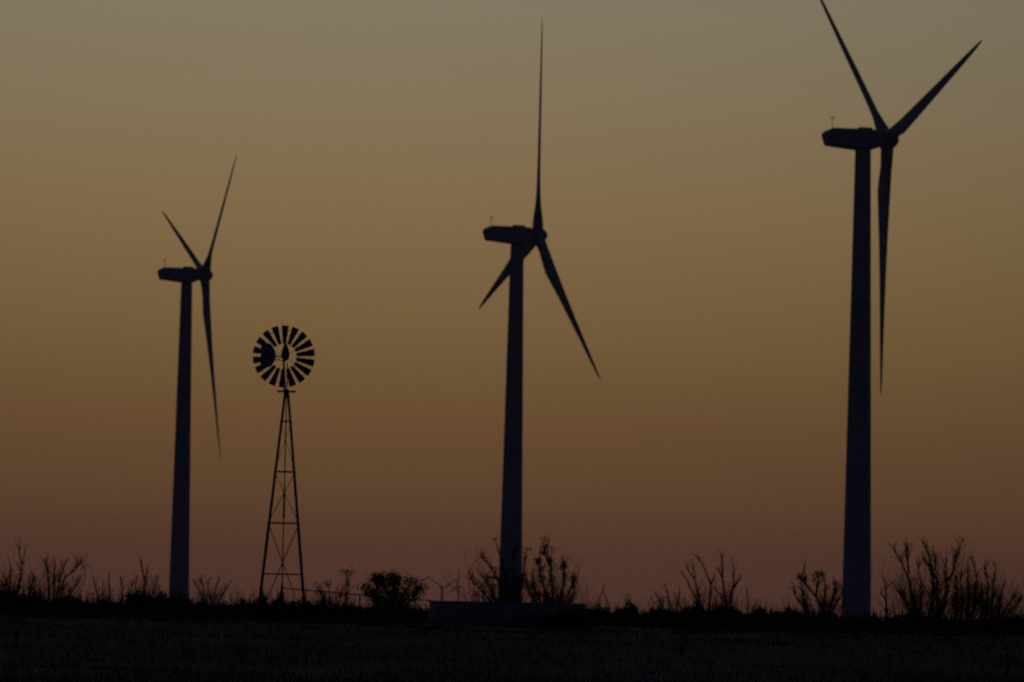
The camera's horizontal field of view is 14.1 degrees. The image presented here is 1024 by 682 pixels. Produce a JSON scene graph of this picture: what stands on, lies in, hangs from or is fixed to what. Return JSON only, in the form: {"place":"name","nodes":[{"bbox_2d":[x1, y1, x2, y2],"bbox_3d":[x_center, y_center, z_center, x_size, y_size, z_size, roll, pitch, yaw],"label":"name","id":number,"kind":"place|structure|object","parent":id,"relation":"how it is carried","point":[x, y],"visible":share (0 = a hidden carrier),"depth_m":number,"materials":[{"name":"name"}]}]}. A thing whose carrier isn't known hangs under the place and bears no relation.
{"place":"outdoors","nodes":[
{"label":"outdoors","id":0,"kind":"place"},
{"bbox_2d":[0,611,1023,681],"bbox_3d":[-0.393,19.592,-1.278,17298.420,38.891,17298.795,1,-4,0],"label":"ground","id":1,"kind":"structure","parent":0,"point":[790,652],"depth_m":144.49,"materials":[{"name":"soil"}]},
{"bbox_2d":[0,576,19,613],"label":"shrub","id":2,"kind":"object","parent":1,"relation":"on","point":[11,595],"visible":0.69,"depth_m":227.44,"materials":[{"name":"green plant"}]},
{"bbox_2d":[0,536,47,598],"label":"bare tree","id":3,"kind":"object","parent":1,"relation":"on","point":[19,586],"visible":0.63,"depth_m":234.04,"materials":[{"name":"brown plant"}]},
{"bbox_2d":[15,578,45,613],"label":"shrub","id":4,"kind":"object","parent":1,"relation":"on","point":[31,600],"visible":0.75,"depth_m":225.26,"materials":[{"name":"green plant"}]},
{"bbox_2d":[18,551,90,611],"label":"bare tree","id":5,"kind":"object","parent":1,"relation":"on","point":[53,580],"visible":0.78,"depth_m":239.48,"materials":[{"name":"brown plant"}]},
{"bbox_2d":[45,586,93,614],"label":"shrub","id":6,"kind":"object","parent":1,"relation":"on","point":[60,600],"visible":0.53,"depth_m":231.20,"materials":[{"name":"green plant"}]},
{"bbox_2d":[91,593,113,613],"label":"shrub","id":7,"kind":"object","parent":1,"relation":"on","point":[99,603],"visible":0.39,"depth_m":239.24,"materials":[{"name":"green plant"}]},
{"bbox_2d":[90,572,134,611],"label":"bare tree","id":8,"kind":"object","parent":1,"relation":"on","point":[109,599],"visible":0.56,"depth_m":249.64,"materials":[{"name":"brown plant"}]},
{"bbox_2d":[122,579,151,614],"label":"shrub","id":9,"kind":"object","parent":1,"relation":"on","point":[134,599],"visible":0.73,"depth_m":235.34,"materials":[{"name":"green plant"}]},
{"bbox_2d":[131,556,159,596],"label":"bare tree","id":10,"kind":"object","parent":1,"relation":"on","point":[143,578],"visible":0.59,"depth_m":248.90,"materials":[{"name":"brown plant"}]},
{"bbox_2d":[144,582,171,615],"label":"shrub","id":11,"kind":"object","parent":1,"relation":"on","point":[160,594],"visible":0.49,"depth_m":233.37,"materials":[{"name":"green plant"}]},
{"bbox_2d":[162,586,193,615],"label":"shrub","id":12,"kind":"object","parent":1,"relation":"on","point":[180,604],"visible":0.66,"depth_m":229.08,"materials":[{"name":"green plant"}]},
{"bbox_2d":[157,155,236,599],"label":"wind turbine","id":13,"kind":"object","parent":1,"relation":"on","point":[186,277],"visible":0.9,"depth_m":783.50,"materials":[{"name":"paint"}]},
{"bbox_2d":[190,591,211,616],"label":"shrub","id":14,"kind":"object","parent":1,"relation":"on","point":[201,603],"visible":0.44,"depth_m":237.22,"materials":[{"name":"green plant"}]},
{"bbox_2d":[191,574,238,616],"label":"bare tree","id":15,"kind":"object","parent":1,"relation":"on","point":[211,600],"visible":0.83,"depth_m":244.87,"materials":[{"name":"brown plant"}]},
{"bbox_2d":[221,590,252,616],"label":"shrub","id":16,"kind":"object","parent":1,"relation":"on","point":[241,602],"visible":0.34,"depth_m":235.29,"materials":[{"name":"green plant"}]},
{"bbox_2d":[249,587,270,621],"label":"shrub","id":17,"kind":"object","parent":1,"relation":"on","point":[261,610],"visible":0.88,"depth_m":192.50,"materials":[{"name":"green plant"}]},
{"bbox_2d":[269,587,287,621],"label":"shrub","id":18,"kind":"object","parent":1,"relation":"on","point":[279,609],"visible":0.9,"depth_m":191.43,"materials":[{"name":"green plant"}]},
{"bbox_2d":[253,325,314,610],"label":"farm windmill","id":19,"kind":"object","parent":1,"relation":"on","point":[266,351],"visible":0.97,"depth_m":200.05,"materials":[{"name":"metal"}]},
{"bbox_2d":[288,591,315,623],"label":"shrub","id":20,"kind":"object","parent":1,"relation":"on","point":[296,610],"visible":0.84,"depth_m":193.35,"materials":[{"name":"green plant"}]},
{"bbox_2d":[310,590,338,622],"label":"shrub","id":21,"kind":"object","parent":1,"relation":"on","point":[318,607],"visible":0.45,"depth_m":211.37,"materials":[{"name":"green plant"}]},
{"bbox_2d":[311,566,354,608],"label":"bare tree","id":22,"kind":"object","parent":1,"relation":"on","point":[346,598],"visible":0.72,"depth_m":225.20,"materials":[{"name":"brown plant"}]},
{"bbox_2d":[336,595,366,622],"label":"shrub","id":23,"kind":"object","parent":1,"relation":"on","point":[347,609],"visible":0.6,"depth_m":213.29,"materials":[{"name":"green plant"}]},
{"bbox_2d":[283,587,434,621],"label":"water pipe","id":24,"kind":"object","parent":1,"relation":"on","point":[397,598],"visible":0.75,"depth_m":202.03,"materials":[{"name":"metal"}]},
{"bbox_2d":[364,601,397,622],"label":"shrub","id":25,"kind":"object","parent":1,"relation":"on","point":[385,612],"visible":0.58,"depth_m":215.10,"materials":[{"name":"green plant"}]},
{"bbox_2d":[355,569,430,612],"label":"leafy tree","id":26,"kind":"object","parent":1,"relation":"on","point":[391,580],"visible":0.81,"depth_m":221.66,"materials":[{"name":"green plant"}]},
{"bbox_2d":[397,601,427,622],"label":"shrub","id":27,"kind":"object","parent":1,"relation":"on","point":[411,613],"visible":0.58,"depth_m":214.39,"materials":[{"name":"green plant"}]},
{"bbox_2d":[402,568,433,604],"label":"wind turbine","id":28,"kind":"object","parent":1,"relation":"on","point":[416,582],"visible":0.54,"depth_m":6385.04,"materials":[{"name":"paint"}]},
{"bbox_2d":[426,575,459,600],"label":"wind turbine","id":29,"kind":"object","parent":1,"relation":"on","point":[441,587],"visible":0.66,"depth_m":6285.97,"materials":[{"name":"paint"}]},
{"bbox_2d":[443,564,467,600],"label":"wind turbine","id":30,"kind":"object","parent":1,"relation":"on","point":[457,587],"visible":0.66,"depth_m":6235.65,"materials":[{"name":"paint"}]},
{"bbox_2d":[443,534,538,601],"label":"bare tree","id":31,"kind":"object","parent":1,"relation":"on","point":[513,593],"visible":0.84,"depth_m":261.17,"materials":[{"name":"brown plant"}]},
{"bbox_2d":[429,601,586,624],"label":"stock tank","id":32,"kind":"object","parent":1,"relation":"on","point":[463,612],"visible":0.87,"depth_m":203.07,"materials":[{"name":"metal"}]},
{"bbox_2d":[0,582,1023,664],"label":"scrub","id":33,"kind":"object","parent":1,"relation":"on","point":[725,626],"visible":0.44,"depth_m":204.89,"materials":[{"name":"black plant"}]},
{"bbox_2d":[479,19,600,601],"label":"wind turbine","id":34,"kind":"object","parent":1,"relation":"on","point":[523,240],"visible":0.91,"depth_m":663.59,"materials":[{"name":"paint"}]},
{"bbox_2d":[519,535,595,604],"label":"bare tree","id":35,"kind":"object","parent":1,"relation":"on","point":[547,598],"visible":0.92,"depth_m":245.55,"materials":[{"name":"brown plant"}]},
{"bbox_2d":[542,604,579,626],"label":"shrub","id":36,"kind":"object","parent":1,"relation":"on","point":[557,618],"visible":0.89,"depth_m":198.36,"materials":[{"name":"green plant"}]},
{"bbox_2d":[569,601,597,625],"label":"shrub","id":37,"kind":"object","parent":1,"relation":"on","point":[585,616],"visible":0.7,"depth_m":201.35,"materials":[{"name":"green plant"}]},
{"bbox_2d":[585,597,614,625],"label":"shrub","id":38,"kind":"object","parent":1,"relation":"on","point":[607,614],"visible":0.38,"depth_m":223.15,"materials":[{"name":"green plant"}]},
{"bbox_2d":[598,585,609,611],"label":"bare tree","id":39,"kind":"object","parent":1,"relation":"on","point":[605,597],"visible":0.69,"depth_m":231.37,"materials":[{"name":"brown plant"}]},
{"bbox_2d":[613,597,638,625],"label":"shrub","id":40,"kind":"object","parent":1,"relation":"on","point":[628,610],"visible":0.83,"depth_m":229.22,"materials":[{"name":"green plant"}]},
{"bbox_2d":[640,597,677,625],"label":"shrub","id":41,"kind":"object","parent":1,"relation":"on","point":[662,612],"visible":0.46,"depth_m":233.34,"materials":[{"name":"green plant"}]},
{"bbox_2d":[645,582,681,618],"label":"bare tree","id":42,"kind":"object","parent":1,"relation":"on","point":[669,604],"visible":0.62,"depth_m":261.44,"materials":[{"name":"brown plant"}]},
{"bbox_2d":[677,640,685,656],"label":"dry weed","id":43,"kind":"object","parent":1,"relation":"on","point":[681,646],"visible":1,"depth_m":144.57,"materials":[{"name":"brown plant"}]},
{"bbox_2d":[665,552,718,610],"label":"bare tree","id":44,"kind":"object","parent":1,"relation":"on","point":[698,592],"visible":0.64,"depth_m":251.49,"materials":[{"name":"brown plant"}]},
{"bbox_2d":[677,594,708,625],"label":"shrub","id":45,"kind":"object","parent":1,"relation":"on","point":[696,608],"visible":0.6,"depth_m":235.41,"materials":[{"name":"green plant"}]},
{"bbox_2d":[703,590,745,626],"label":"shrub","id":46,"kind":"object","parent":1,"relation":"on","point":[719,609],"visible":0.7,"depth_m":231.04,"materials":[{"name":"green plant"}]},
{"bbox_2d":[705,547,751,614],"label":"bare tree","id":47,"kind":"object","parent":1,"relation":"on","point":[724,595],"visible":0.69,"depth_m":249.67,"materials":[{"name":"plant"}]},
{"bbox_2d":[744,587,757,613],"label":"bare tree","id":48,"kind":"object","parent":1,"relation":"on","point":[748,602],"visible":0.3,"depth_m":261.42,"materials":[{"name":"plant"}]},
{"bbox_2d":[743,597,773,626],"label":"shrub","id":49,"kind":"object","parent":1,"relation":"on","point":[760,613],"visible":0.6,"depth_m":237.28,"materials":[{"name":"green plant"}]},
{"bbox_2d":[769,598,809,627],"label":"shrub","id":50,"kind":"object","parent":1,"relation":"on","point":[788,612],"visible":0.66,"depth_m":229.17,"materials":[{"name":"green plant"}]},
{"bbox_2d":[782,560,856,621],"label":"bare tree","id":51,"kind":"object","parent":1,"relation":"on","point":[825,605],"visible":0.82,"depth_m":239.25,"materials":[{"name":"brown plant"}]},
{"bbox_2d":[805,604,835,627],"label":"shrub","id":52,"kind":"object","parent":1,"relation":"on","point":[820,618],"visible":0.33,"depth_m":231.25,"materials":[{"name":"green plant"}]},
{"bbox_2d":[863,610,885,628],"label":"shrub","id":53,"kind":"object","parent":1,"relation":"on","point":[876,620],"visible":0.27,"depth_m":233.35,"materials":[{"name":"green plant"}]},
{"bbox_2d":[880,576,894,629],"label":"bare tree","id":54,"kind":"object","parent":1,"relation":"on","point":[886,616],"visible":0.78,"depth_m":239.36,"materials":[{"name":"plant"}]},
{"bbox_2d":[820,0,981,617],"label":"wind turbine","id":55,"kind":"object","parent":1,"relation":"on","point":[862,142],"visible":0.95,"depth_m":552.13,"materials":[{"name":"paint"}]},
{"bbox_2d":[849,600,854,615],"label":"tower door","id":56,"kind":"structure","parent":55,"relation":"in","point":[851,602],"depth_m":548.98,"materials":[{"name":"paint"}]},
{"bbox_2d":[885,603,941,631],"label":"shrub","id":57,"kind":"object","parent":1,"relation":"on","point":[916,618],"visible":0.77,"depth_m":227.06,"materials":[{"name":"green plant"}]},
{"bbox_2d":[860,534,984,631],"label":"bare tree","id":58,"kind":"object","parent":1,"relation":"on","point":[935,591],"visible":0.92,"depth_m":235.40,"materials":[{"name":"brown plant"}]},
{"bbox_2d":[948,552,1004,623],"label":"bare tree","id":59,"kind":"object","parent":1,"relation":"on","point":[973,599],"visible":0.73,"depth_m":240.79,"materials":[{"name":"plant"}]},
{"bbox_2d":[977,553,1023,620],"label":"bare tree","id":60,"kind":"object","parent":1,"relation":"on","point":[1000,609],"visible":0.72,"depth_m":245.66,"materials":[{"name":"black plant"}]},
{"bbox_2d":[999,605,1023,634],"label":"shrub","id":61,"kind":"object","parent":1,"relation":"on","point":[1018,619],"visible":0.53,"depth_m":229.36,"materials":[{"name":"black plant"}]},
{"bbox_2d":[0,0,1023,620],"label":"sky","id":62,"kind":"structure","parent":0,"point":[697,213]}
]}

